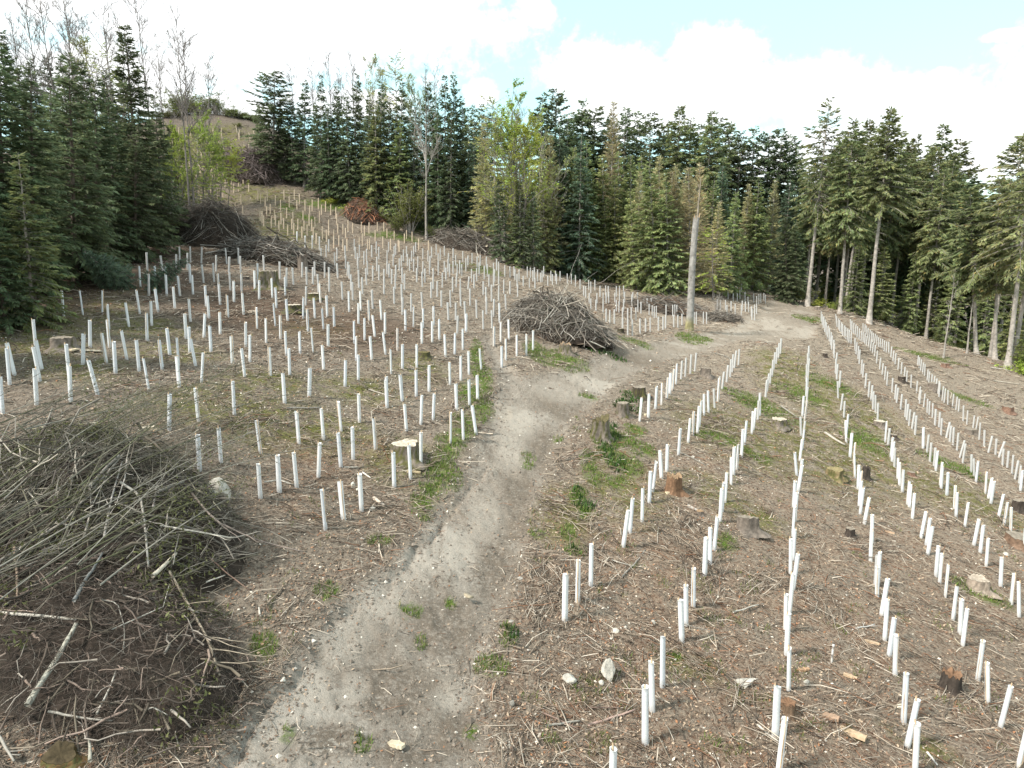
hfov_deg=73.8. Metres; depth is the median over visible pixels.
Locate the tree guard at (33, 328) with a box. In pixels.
[31,318,36,345]
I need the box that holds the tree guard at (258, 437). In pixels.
[255,419,262,453]
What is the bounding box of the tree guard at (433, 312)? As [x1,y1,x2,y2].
[432,305,434,324]
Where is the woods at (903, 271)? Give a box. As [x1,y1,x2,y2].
[318,134,1023,355]
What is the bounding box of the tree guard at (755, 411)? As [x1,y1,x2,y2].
[753,407,756,429]
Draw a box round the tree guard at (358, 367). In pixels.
[357,353,359,380]
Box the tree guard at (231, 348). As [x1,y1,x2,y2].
[229,336,233,363]
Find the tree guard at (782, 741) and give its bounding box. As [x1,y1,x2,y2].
[776,716,787,767]
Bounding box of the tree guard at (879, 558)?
[877,550,881,586]
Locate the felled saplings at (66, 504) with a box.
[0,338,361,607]
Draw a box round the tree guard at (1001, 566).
[998,556,1003,587]
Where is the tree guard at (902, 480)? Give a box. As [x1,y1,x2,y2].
[901,469,904,492]
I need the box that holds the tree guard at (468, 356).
[467,351,469,374]
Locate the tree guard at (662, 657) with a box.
[660,633,665,687]
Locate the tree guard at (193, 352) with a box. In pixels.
[189,337,196,365]
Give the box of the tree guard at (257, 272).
[256,263,257,283]
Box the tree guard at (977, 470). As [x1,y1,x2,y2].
[975,459,979,481]
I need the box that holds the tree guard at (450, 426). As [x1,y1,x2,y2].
[449,411,451,443]
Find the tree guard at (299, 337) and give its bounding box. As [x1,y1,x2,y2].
[298,330,300,353]
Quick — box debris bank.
[0,529,265,767]
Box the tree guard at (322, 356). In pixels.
[321,344,324,370]
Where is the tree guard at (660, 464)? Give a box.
[658,449,662,479]
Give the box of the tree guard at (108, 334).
[106,319,110,347]
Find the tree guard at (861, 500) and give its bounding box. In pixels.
[859,486,864,513]
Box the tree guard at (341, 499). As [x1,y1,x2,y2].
[337,479,345,520]
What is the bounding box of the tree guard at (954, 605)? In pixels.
[951,584,958,620]
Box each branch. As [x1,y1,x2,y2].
[0,381,188,495]
[0,452,150,562]
[0,611,76,619]
[0,735,28,761]
[1,490,94,564]
[13,546,18,595]
[47,710,112,721]
[83,501,92,535]
[86,455,119,488]
[87,468,110,507]
[88,740,91,761]
[96,673,115,713]
[101,461,122,535]
[102,599,124,653]
[112,586,168,629]
[117,457,133,501]
[119,481,166,566]
[155,570,281,675]
[157,205,268,251]
[157,482,183,492]
[160,525,260,539]
[190,492,302,551]
[209,558,248,589]
[263,480,293,484]
[265,587,282,605]
[282,727,301,752]
[286,407,321,408]
[298,741,322,743]
[529,262,630,317]
[542,712,578,729]
[544,244,591,320]
[545,720,580,726]
[587,707,619,707]
[588,709,634,725]
[621,549,645,577]
[733,603,762,612]
[757,724,778,741]
[852,622,874,629]
[926,751,937,764]
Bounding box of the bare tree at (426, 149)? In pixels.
[406,96,445,240]
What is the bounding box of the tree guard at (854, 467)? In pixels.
[853,453,855,477]
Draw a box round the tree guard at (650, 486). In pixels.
[647,470,652,502]
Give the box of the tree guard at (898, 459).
[896,458,899,478]
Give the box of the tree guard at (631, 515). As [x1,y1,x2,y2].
[628,496,634,533]
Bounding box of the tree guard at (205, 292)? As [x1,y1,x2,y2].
[204,286,206,306]
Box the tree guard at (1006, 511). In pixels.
[1003,501,1008,524]
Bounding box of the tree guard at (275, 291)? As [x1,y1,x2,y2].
[274,287,277,307]
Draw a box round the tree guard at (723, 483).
[722,481,725,511]
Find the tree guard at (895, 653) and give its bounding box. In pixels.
[892,633,898,676]
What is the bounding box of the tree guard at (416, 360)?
[415,343,417,367]
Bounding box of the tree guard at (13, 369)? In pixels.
[4,341,16,375]
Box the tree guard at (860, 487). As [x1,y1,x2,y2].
[857,480,862,505]
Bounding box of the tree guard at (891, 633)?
[887,615,896,656]
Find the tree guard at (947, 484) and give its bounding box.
[945,472,949,495]
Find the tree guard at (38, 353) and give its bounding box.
[34,338,43,370]
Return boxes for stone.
[207,477,230,500]
[464,593,473,598]
[562,673,576,683]
[601,658,614,681]
[735,678,754,687]
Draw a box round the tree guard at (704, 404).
[703,394,704,415]
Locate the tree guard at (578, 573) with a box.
[575,558,580,602]
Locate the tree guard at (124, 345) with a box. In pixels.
[120,329,127,359]
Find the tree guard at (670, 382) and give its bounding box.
[668,372,671,393]
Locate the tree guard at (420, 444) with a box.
[419,430,422,461]
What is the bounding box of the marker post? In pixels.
[831,644,834,662]
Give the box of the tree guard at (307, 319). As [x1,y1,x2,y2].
[306,308,308,331]
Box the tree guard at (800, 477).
[797,464,803,492]
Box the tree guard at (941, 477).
[940,465,943,488]
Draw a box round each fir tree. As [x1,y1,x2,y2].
[240,70,299,167]
[480,110,514,222]
[512,94,565,231]
[532,88,577,221]
[553,118,583,230]
[556,111,583,189]
[569,98,601,224]
[572,106,618,233]
[594,116,630,187]
[604,107,642,239]
[619,111,652,236]
[623,111,670,219]
[642,123,678,221]
[651,120,681,209]
[659,105,702,225]
[664,117,707,237]
[684,123,709,187]
[685,110,737,230]
[691,116,743,219]
[712,121,752,239]
[720,130,759,248]
[731,126,769,283]
[745,129,792,278]
[747,127,802,286]
[764,134,810,276]
[776,143,820,276]
[787,97,857,306]
[790,146,839,298]
[802,153,835,299]
[813,117,881,313]
[815,150,847,302]
[828,129,884,298]
[832,134,851,281]
[832,144,855,302]
[834,154,878,302]
[837,118,888,299]
[837,131,899,312]
[847,106,926,324]
[867,145,925,320]
[872,154,898,301]
[882,142,930,324]
[888,133,933,323]
[891,159,929,327]
[898,146,965,331]
[907,169,967,338]
[911,124,965,190]
[914,152,968,338]
[923,149,950,176]
[932,185,1012,354]
[933,200,969,324]
[937,138,988,329]
[938,155,968,333]
[948,189,992,344]
[958,209,995,349]
[959,133,1023,369]
[959,178,1015,343]
[960,176,1023,360]
[964,169,982,200]
[969,134,1023,357]
[993,188,1021,356]
[999,174,1023,363]
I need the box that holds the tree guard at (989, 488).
[987,478,993,498]
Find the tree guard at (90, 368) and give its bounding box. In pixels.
[86,358,99,394]
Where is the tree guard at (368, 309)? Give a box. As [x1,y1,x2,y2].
[367,299,369,320]
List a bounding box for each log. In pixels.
[24,623,77,706]
[72,552,103,601]
[151,552,177,577]
[372,496,384,505]
[824,432,844,444]
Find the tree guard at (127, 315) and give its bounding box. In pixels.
[124,301,129,326]
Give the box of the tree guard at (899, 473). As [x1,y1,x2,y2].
[898,462,900,485]
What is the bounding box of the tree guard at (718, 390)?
[717,377,720,401]
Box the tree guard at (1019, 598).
[1017,580,1020,617]
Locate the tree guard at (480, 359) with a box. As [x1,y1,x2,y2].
[479,347,481,369]
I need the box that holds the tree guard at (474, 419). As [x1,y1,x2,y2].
[471,405,477,434]
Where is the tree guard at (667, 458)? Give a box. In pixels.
[665,443,668,471]
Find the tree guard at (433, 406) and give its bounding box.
[432,392,435,419]
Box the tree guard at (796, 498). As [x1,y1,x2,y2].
[794,490,798,520]
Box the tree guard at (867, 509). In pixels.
[863,496,870,524]
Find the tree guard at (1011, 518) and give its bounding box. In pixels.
[1009,506,1012,530]
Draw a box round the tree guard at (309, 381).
[307,368,311,396]
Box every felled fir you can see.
[82,249,136,290]
[139,258,189,292]
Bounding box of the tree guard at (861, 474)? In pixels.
[858,470,862,493]
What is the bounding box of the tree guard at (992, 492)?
[989,480,995,503]
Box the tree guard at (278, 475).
[275,454,281,492]
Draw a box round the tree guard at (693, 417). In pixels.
[692,411,694,435]
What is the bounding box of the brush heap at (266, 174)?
[212,140,289,187]
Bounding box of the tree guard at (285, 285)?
[284,277,285,294]
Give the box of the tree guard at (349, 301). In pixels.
[348,290,349,311]
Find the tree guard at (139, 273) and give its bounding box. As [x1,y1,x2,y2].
[138,266,140,286]
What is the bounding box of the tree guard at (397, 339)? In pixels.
[396,328,397,350]
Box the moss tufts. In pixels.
[0,125,1023,748]
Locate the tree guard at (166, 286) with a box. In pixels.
[164,273,167,295]
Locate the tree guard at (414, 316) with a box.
[413,306,414,326]
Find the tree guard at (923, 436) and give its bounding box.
[922,426,924,448]
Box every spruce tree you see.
[0,30,45,221]
[0,45,67,301]
[0,65,85,296]
[0,110,33,302]
[0,182,25,286]
[0,204,43,334]
[3,60,63,243]
[6,87,83,278]
[24,56,61,166]
[28,51,131,289]
[34,54,70,167]
[47,55,108,220]
[57,110,123,281]
[66,60,124,211]
[67,77,141,267]
[87,97,158,260]
[96,71,133,211]
[103,24,191,255]
[110,131,169,263]
[116,87,145,188]
[126,93,171,215]
[137,94,190,246]
[163,123,198,205]
[253,105,265,151]
[274,130,292,180]
[275,108,289,157]
[280,99,306,183]
[284,79,318,187]
[294,107,309,156]
[304,74,332,197]
[309,102,323,162]
[314,102,343,198]
[322,84,353,201]
[331,92,362,202]
[331,100,345,165]
[333,73,368,199]
[351,108,378,204]
[353,106,366,166]
[361,95,378,175]
[362,79,393,209]
[376,96,402,216]
[383,82,418,212]
[390,102,406,186]
[398,105,431,224]
[405,101,422,195]
[413,81,445,230]
[423,116,456,229]
[424,75,461,226]
[427,92,444,182]
[433,109,465,230]
[441,72,472,226]
[452,95,473,227]
[453,107,478,228]
[456,110,469,217]
[467,103,489,211]
[472,102,498,228]
[487,174,514,261]
[505,179,532,266]
[524,185,546,269]
[548,169,576,268]
[589,169,609,270]
[687,226,735,299]
[727,196,744,287]
[770,216,806,305]
[784,225,815,299]
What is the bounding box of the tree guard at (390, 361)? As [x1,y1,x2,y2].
[389,348,391,373]
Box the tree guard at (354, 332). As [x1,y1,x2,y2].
[353,321,354,343]
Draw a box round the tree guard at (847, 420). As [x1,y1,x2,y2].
[846,413,848,433]
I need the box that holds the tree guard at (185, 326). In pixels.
[183,313,187,338]
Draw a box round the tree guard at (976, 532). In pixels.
[972,518,980,545]
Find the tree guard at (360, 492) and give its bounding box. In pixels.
[357,472,363,511]
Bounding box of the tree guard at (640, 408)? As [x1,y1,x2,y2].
[638,397,642,421]
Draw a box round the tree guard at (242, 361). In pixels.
[240,347,245,376]
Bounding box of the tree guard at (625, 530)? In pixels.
[621,509,630,547]
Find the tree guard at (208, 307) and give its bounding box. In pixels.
[206,295,209,317]
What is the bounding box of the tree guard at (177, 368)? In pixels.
[175,355,180,387]
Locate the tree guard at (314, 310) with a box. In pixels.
[313,298,315,317]
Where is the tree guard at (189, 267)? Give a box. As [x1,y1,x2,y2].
[188,263,190,282]
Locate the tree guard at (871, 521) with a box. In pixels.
[870,513,873,543]
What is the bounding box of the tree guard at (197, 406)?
[193,386,200,421]
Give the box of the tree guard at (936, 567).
[934,545,940,577]
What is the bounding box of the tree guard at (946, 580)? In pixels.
[944,563,949,597]
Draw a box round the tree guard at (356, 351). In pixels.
[355,335,357,360]
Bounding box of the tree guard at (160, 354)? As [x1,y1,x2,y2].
[157,339,163,369]
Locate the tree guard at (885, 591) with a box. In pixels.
[879,577,889,615]
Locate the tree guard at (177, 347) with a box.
[176,336,180,366]
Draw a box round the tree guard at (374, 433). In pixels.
[372,417,377,449]
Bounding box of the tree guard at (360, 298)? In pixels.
[359,291,361,310]
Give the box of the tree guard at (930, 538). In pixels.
[926,525,933,554]
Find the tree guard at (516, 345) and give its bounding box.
[516,335,517,355]
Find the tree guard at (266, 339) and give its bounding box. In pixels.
[264,317,267,342]
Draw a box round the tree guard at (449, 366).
[448,362,450,384]
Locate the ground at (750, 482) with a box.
[0,114,1023,767]
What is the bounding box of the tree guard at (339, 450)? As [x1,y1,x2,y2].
[336,431,342,467]
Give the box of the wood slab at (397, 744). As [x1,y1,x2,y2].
[387,739,404,749]
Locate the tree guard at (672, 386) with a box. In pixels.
[671,368,674,390]
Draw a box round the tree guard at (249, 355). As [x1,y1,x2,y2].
[248,335,250,361]
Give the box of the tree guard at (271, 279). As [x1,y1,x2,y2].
[270,278,272,297]
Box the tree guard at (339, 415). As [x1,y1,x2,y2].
[336,400,342,430]
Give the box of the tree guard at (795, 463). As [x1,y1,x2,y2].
[793,452,797,475]
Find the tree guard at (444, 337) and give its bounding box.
[443,334,446,356]
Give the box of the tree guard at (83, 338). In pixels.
[81,332,85,364]
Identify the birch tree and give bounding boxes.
[1,12,41,131]
[5,0,53,174]
[5,0,87,141]
[43,0,99,111]
[51,0,95,120]
[55,11,107,158]
[78,0,138,163]
[105,0,144,134]
[117,0,162,178]
[145,38,182,150]
[163,2,198,204]
[163,29,211,205]
[191,51,227,200]
[282,61,304,158]
[304,51,321,124]
[319,51,343,156]
[333,64,347,136]
[340,45,365,135]
[372,67,392,143]
[417,64,436,205]
[423,61,446,141]
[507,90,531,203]
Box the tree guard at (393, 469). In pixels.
[391,450,395,487]
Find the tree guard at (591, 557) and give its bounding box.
[588,541,593,586]
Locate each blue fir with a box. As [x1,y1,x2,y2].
[458,129,496,236]
[529,122,583,275]
[558,136,606,281]
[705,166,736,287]
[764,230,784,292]
[767,179,807,294]
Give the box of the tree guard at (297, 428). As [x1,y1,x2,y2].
[294,410,300,443]
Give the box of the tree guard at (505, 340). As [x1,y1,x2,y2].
[504,339,506,359]
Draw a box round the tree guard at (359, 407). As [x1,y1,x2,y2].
[357,392,360,422]
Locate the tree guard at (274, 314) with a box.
[273,303,276,325]
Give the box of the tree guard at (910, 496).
[908,484,912,507]
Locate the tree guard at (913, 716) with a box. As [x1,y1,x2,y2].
[904,695,920,748]
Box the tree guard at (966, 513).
[963,501,969,527]
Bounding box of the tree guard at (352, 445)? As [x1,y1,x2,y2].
[351,425,354,459]
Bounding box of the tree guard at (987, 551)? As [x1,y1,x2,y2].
[984,537,989,566]
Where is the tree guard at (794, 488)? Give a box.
[792,479,796,506]
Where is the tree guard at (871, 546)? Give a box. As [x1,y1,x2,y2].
[869,529,873,561]
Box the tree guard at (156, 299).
[154,289,159,311]
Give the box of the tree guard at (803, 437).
[802,428,804,449]
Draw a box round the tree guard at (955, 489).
[953,485,956,509]
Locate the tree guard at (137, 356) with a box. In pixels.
[134,338,140,371]
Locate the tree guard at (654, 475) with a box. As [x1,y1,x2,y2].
[652,461,657,491]
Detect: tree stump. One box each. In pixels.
[40,740,92,767]
[43,335,80,353]
[140,425,163,432]
[252,270,287,290]
[280,304,308,313]
[297,254,310,272]
[307,293,324,300]
[389,439,426,469]
[418,351,431,360]
[558,341,576,356]
[589,414,618,445]
[615,401,635,418]
[617,328,624,333]
[632,385,651,400]
[664,472,692,497]
[696,509,704,517]
[700,367,714,379]
[736,515,771,538]
[771,417,793,431]
[780,696,800,721]
[813,306,823,311]
[825,466,849,485]
[845,526,857,539]
[862,465,872,481]
[873,420,887,429]
[890,433,899,441]
[898,375,909,383]
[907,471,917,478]
[927,382,941,392]
[937,666,970,699]
[941,362,953,368]
[964,427,982,437]
[966,573,1002,599]
[1002,405,1016,414]
[1003,531,1023,551]
[1010,499,1023,513]
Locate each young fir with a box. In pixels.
[0,151,78,332]
[357,105,397,218]
[377,119,411,223]
[505,207,529,269]
[528,170,564,274]
[553,147,594,273]
[571,177,605,279]
[575,142,604,277]
[590,206,623,282]
[591,154,621,280]
[598,180,629,282]
[604,151,635,283]
[617,154,657,286]
[617,155,640,274]
[617,191,651,291]
[626,160,681,294]
[644,180,696,296]
[695,180,725,292]
[715,191,751,297]
[724,206,740,249]
[736,182,775,294]
[842,242,870,316]
[863,246,900,322]
[893,256,922,333]
[912,268,942,340]
[927,257,971,349]
[961,292,999,356]
[983,283,1023,360]
[997,292,1023,360]
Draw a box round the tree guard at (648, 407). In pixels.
[647,392,649,417]
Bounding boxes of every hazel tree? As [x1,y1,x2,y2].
[61,35,134,164]
[76,42,136,166]
[177,130,224,202]
[352,53,392,144]
[368,49,416,177]
[393,70,430,154]
[457,94,519,237]
[472,116,528,260]
[508,112,576,267]
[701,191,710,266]
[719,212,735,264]
[874,277,898,317]
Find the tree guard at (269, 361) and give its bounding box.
[267,347,271,375]
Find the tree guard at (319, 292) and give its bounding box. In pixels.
[318,282,321,302]
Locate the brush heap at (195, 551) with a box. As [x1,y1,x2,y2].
[0,398,291,600]
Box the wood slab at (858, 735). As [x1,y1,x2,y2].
[839,725,866,741]
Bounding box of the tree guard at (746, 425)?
[744,420,747,444]
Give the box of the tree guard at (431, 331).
[431,321,432,342]
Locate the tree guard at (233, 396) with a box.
[231,379,235,415]
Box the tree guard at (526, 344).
[525,334,526,355]
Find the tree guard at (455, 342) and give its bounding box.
[454,331,455,353]
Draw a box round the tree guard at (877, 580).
[875,565,878,598]
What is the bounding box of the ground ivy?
[505,347,643,644]
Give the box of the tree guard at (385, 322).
[384,312,385,333]
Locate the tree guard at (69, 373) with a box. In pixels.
[67,363,72,401]
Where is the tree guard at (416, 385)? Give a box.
[415,368,417,396]
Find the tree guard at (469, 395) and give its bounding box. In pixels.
[467,380,470,404]
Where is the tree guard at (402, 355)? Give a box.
[401,343,403,369]
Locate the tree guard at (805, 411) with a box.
[804,401,807,420]
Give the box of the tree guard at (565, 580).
[562,571,568,622]
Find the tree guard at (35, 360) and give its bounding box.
[31,345,41,381]
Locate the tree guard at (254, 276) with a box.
[253,269,255,288]
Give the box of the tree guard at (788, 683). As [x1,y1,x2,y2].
[786,644,791,691]
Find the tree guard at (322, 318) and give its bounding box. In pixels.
[321,307,323,329]
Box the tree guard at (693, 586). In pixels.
[691,567,695,607]
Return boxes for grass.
[118,330,1023,766]
[249,198,1015,752]
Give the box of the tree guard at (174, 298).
[172,287,175,308]
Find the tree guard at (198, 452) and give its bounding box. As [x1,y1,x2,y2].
[195,433,201,471]
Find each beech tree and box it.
[157,119,204,201]
[162,146,191,199]
[175,100,226,198]
[176,156,210,203]
[193,143,225,196]
[195,134,246,205]
[207,140,249,202]
[476,78,564,262]
[489,107,548,267]
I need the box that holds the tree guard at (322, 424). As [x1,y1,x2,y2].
[320,407,324,440]
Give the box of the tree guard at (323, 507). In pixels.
[320,488,327,530]
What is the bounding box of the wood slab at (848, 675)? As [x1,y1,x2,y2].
[843,673,856,679]
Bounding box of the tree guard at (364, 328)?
[363,318,365,340]
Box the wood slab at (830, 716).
[822,712,838,721]
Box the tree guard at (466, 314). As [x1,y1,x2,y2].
[465,313,467,331]
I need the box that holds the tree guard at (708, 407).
[707,391,709,412]
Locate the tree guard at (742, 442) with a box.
[740,429,744,457]
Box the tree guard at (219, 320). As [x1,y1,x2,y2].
[218,311,221,334]
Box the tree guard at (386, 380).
[385,375,388,407]
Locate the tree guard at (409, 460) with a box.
[407,443,411,479]
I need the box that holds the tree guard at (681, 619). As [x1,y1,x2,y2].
[678,597,684,642]
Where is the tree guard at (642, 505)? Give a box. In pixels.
[640,486,643,521]
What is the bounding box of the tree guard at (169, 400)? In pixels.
[167,392,171,430]
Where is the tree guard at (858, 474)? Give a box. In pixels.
[856,464,860,488]
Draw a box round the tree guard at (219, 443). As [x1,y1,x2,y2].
[216,426,222,463]
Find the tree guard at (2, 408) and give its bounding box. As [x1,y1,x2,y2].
[0,377,4,413]
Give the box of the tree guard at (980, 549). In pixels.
[978,523,984,553]
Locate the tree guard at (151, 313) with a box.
[149,300,152,325]
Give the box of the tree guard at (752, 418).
[750,411,753,434]
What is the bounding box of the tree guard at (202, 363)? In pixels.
[200,351,204,382]
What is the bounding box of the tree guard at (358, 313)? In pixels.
[357,302,359,323]
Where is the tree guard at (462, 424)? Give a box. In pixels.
[461,408,464,439]
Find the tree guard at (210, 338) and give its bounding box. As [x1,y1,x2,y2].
[208,324,212,351]
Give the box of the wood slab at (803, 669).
[798,667,809,671]
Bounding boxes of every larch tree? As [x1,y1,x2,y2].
[467,122,501,239]
[502,110,532,233]
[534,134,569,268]
[595,101,626,250]
[617,171,649,286]
[642,154,674,265]
[645,168,663,238]
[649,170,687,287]
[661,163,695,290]
[672,167,717,289]
[680,176,701,291]
[683,162,718,291]
[690,182,709,272]
[699,202,734,297]
[709,191,724,265]
[735,184,760,288]
[753,180,784,291]
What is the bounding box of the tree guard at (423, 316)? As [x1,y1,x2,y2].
[422,307,423,327]
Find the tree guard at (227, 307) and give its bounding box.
[226,294,228,317]
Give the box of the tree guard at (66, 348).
[64,342,69,369]
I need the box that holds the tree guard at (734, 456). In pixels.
[732,445,735,474]
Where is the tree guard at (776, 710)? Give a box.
[771,682,780,737]
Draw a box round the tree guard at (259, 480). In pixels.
[256,462,262,498]
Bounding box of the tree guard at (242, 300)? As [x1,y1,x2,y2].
[241,292,244,314]
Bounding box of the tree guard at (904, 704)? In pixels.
[900,671,908,724]
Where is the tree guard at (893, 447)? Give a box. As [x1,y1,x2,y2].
[890,442,894,461]
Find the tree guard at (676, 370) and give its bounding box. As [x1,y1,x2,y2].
[675,364,677,384]
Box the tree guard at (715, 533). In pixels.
[712,514,718,550]
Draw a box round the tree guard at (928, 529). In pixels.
[924,517,931,544]
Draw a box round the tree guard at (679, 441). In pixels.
[677,427,681,455]
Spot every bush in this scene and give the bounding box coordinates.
[151,87,197,114]
[155,111,171,117]
[163,109,181,117]
[175,99,205,114]
[191,90,246,113]
[206,100,246,114]
[220,105,249,117]
[253,130,287,172]
[320,196,339,203]
[368,178,434,231]
[387,211,402,232]
[426,225,439,237]
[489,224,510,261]
[696,272,717,294]
[703,291,727,311]
[788,286,820,302]
[810,298,828,307]
[825,302,835,308]
[826,296,850,310]
[876,304,895,323]
[993,335,1023,365]
[994,357,1023,375]
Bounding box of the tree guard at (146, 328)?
[145,312,148,340]
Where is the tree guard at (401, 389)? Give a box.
[398,373,403,401]
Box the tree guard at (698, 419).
[696,406,699,432]
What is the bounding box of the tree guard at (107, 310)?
[106,303,109,328]
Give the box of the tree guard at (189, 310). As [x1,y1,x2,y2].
[187,298,191,321]
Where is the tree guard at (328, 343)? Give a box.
[327,324,329,346]
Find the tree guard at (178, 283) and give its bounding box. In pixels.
[177,275,180,295]
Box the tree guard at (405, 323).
[404,308,406,330]
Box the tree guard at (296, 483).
[292,450,298,487]
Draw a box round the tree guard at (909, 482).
[906,480,910,504]
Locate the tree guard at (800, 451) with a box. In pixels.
[798,438,803,460]
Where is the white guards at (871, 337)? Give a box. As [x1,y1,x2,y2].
[145,231,1021,583]
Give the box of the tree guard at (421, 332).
[421,321,422,343]
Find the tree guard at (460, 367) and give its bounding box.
[459,354,461,380]
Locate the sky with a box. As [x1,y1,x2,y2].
[0,0,1023,208]
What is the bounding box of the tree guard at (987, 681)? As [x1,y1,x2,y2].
[984,661,989,705]
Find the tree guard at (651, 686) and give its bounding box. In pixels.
[648,657,654,712]
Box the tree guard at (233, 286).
[232,280,234,301]
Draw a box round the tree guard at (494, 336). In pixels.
[493,326,494,346]
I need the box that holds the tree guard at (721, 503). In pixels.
[718,486,723,521]
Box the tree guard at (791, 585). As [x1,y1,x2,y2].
[788,571,794,613]
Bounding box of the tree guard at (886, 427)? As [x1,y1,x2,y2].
[884,420,887,442]
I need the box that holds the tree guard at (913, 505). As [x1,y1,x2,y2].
[911,492,915,518]
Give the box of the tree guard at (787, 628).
[784,611,790,655]
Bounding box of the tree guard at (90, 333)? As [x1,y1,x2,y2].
[88,319,91,347]
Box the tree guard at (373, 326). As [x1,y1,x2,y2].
[371,314,375,336]
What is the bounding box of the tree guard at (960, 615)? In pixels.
[957,597,963,634]
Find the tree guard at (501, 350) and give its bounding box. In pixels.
[500,346,502,367]
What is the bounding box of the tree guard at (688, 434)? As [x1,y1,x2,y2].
[687,418,690,442]
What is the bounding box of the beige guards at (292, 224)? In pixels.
[172,127,428,250]
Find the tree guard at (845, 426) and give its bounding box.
[844,420,847,442]
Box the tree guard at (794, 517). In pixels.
[791,505,796,536]
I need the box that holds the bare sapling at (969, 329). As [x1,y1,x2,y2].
[965,261,975,353]
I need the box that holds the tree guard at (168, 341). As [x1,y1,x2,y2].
[165,327,171,354]
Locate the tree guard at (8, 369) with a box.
[5,346,11,384]
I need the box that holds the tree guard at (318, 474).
[316,441,321,477]
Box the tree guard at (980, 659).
[975,639,985,681]
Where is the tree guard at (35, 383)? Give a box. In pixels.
[32,366,38,404]
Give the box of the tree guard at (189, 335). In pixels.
[187,326,190,351]
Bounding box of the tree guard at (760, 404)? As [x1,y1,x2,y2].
[759,393,760,415]
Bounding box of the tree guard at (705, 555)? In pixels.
[702,536,708,576]
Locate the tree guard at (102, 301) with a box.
[101,289,103,314]
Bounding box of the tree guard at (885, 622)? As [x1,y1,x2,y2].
[882,596,889,640]
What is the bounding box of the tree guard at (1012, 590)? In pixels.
[1009,572,1015,604]
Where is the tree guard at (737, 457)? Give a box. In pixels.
[736,443,738,469]
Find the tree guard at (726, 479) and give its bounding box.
[724,472,727,502]
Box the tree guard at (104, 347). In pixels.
[100,332,107,362]
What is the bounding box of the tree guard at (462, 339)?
[462,329,463,349]
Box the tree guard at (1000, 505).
[997,492,1004,516]
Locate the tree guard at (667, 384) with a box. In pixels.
[665,377,668,399]
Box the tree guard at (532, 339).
[532,330,533,349]
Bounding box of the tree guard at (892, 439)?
[889,436,893,456]
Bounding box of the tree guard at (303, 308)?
[302,297,303,318]
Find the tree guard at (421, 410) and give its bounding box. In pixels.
[419,393,422,424]
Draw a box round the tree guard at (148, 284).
[148,274,149,295]
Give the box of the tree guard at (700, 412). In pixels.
[699,399,702,426]
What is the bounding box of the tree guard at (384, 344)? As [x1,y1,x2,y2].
[382,332,386,354]
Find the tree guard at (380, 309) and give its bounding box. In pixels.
[379,300,381,319]
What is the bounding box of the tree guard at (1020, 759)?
[1016,731,1023,767]
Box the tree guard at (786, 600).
[783,591,788,631]
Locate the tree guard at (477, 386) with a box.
[476,375,478,398]
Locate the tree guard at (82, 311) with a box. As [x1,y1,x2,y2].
[79,289,83,314]
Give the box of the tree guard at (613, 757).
[609,742,616,767]
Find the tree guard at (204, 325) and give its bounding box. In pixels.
[202,312,205,337]
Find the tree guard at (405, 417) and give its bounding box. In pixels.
[403,404,407,430]
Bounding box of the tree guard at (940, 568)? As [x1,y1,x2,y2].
[938,552,943,583]
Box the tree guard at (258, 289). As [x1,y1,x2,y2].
[258,279,259,299]
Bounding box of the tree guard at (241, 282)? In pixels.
[240,272,242,292]
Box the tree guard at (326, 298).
[325,295,327,316]
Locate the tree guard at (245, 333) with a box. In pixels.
[244,321,246,346]
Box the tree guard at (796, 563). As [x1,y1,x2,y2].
[793,551,799,589]
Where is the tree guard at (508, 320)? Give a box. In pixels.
[507,319,509,338]
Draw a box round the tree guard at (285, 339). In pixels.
[284,331,286,355]
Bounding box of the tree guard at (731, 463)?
[730,456,732,484]
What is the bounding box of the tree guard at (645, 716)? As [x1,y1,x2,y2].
[641,684,648,745]
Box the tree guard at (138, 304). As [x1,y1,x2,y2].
[135,289,140,313]
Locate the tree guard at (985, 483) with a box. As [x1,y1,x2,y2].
[984,471,987,493]
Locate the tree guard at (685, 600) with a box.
[683,581,687,626]
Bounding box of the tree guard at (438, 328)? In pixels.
[438,318,439,339]
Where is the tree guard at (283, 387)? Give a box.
[281,373,286,403]
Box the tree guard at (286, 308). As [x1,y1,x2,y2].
[285,299,288,320]
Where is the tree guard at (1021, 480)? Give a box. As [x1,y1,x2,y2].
[1019,469,1023,490]
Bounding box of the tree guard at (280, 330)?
[279,314,281,338]
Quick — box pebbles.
[119,258,1023,767]
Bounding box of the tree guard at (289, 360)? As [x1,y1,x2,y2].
[287,347,290,374]
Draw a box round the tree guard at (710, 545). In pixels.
[708,525,711,564]
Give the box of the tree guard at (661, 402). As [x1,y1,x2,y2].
[660,382,662,404]
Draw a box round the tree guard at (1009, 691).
[997,682,1013,728]
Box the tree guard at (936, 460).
[934,450,938,470]
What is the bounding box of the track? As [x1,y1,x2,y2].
[209,299,817,767]
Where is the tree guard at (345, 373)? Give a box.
[344,358,346,386]
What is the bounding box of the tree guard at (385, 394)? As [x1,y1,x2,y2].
[384,380,388,407]
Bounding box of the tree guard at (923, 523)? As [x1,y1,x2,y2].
[919,510,927,538]
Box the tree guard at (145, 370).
[142,357,149,388]
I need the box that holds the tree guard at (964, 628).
[960,606,968,646]
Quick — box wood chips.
[0,163,1023,767]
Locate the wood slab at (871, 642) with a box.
[864,639,878,644]
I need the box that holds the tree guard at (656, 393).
[654,385,657,409]
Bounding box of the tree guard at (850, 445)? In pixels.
[848,433,853,457]
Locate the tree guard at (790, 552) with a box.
[789,536,792,574]
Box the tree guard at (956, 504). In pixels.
[954,491,958,517]
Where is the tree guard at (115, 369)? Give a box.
[112,340,117,373]
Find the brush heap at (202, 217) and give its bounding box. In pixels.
[166,193,274,248]

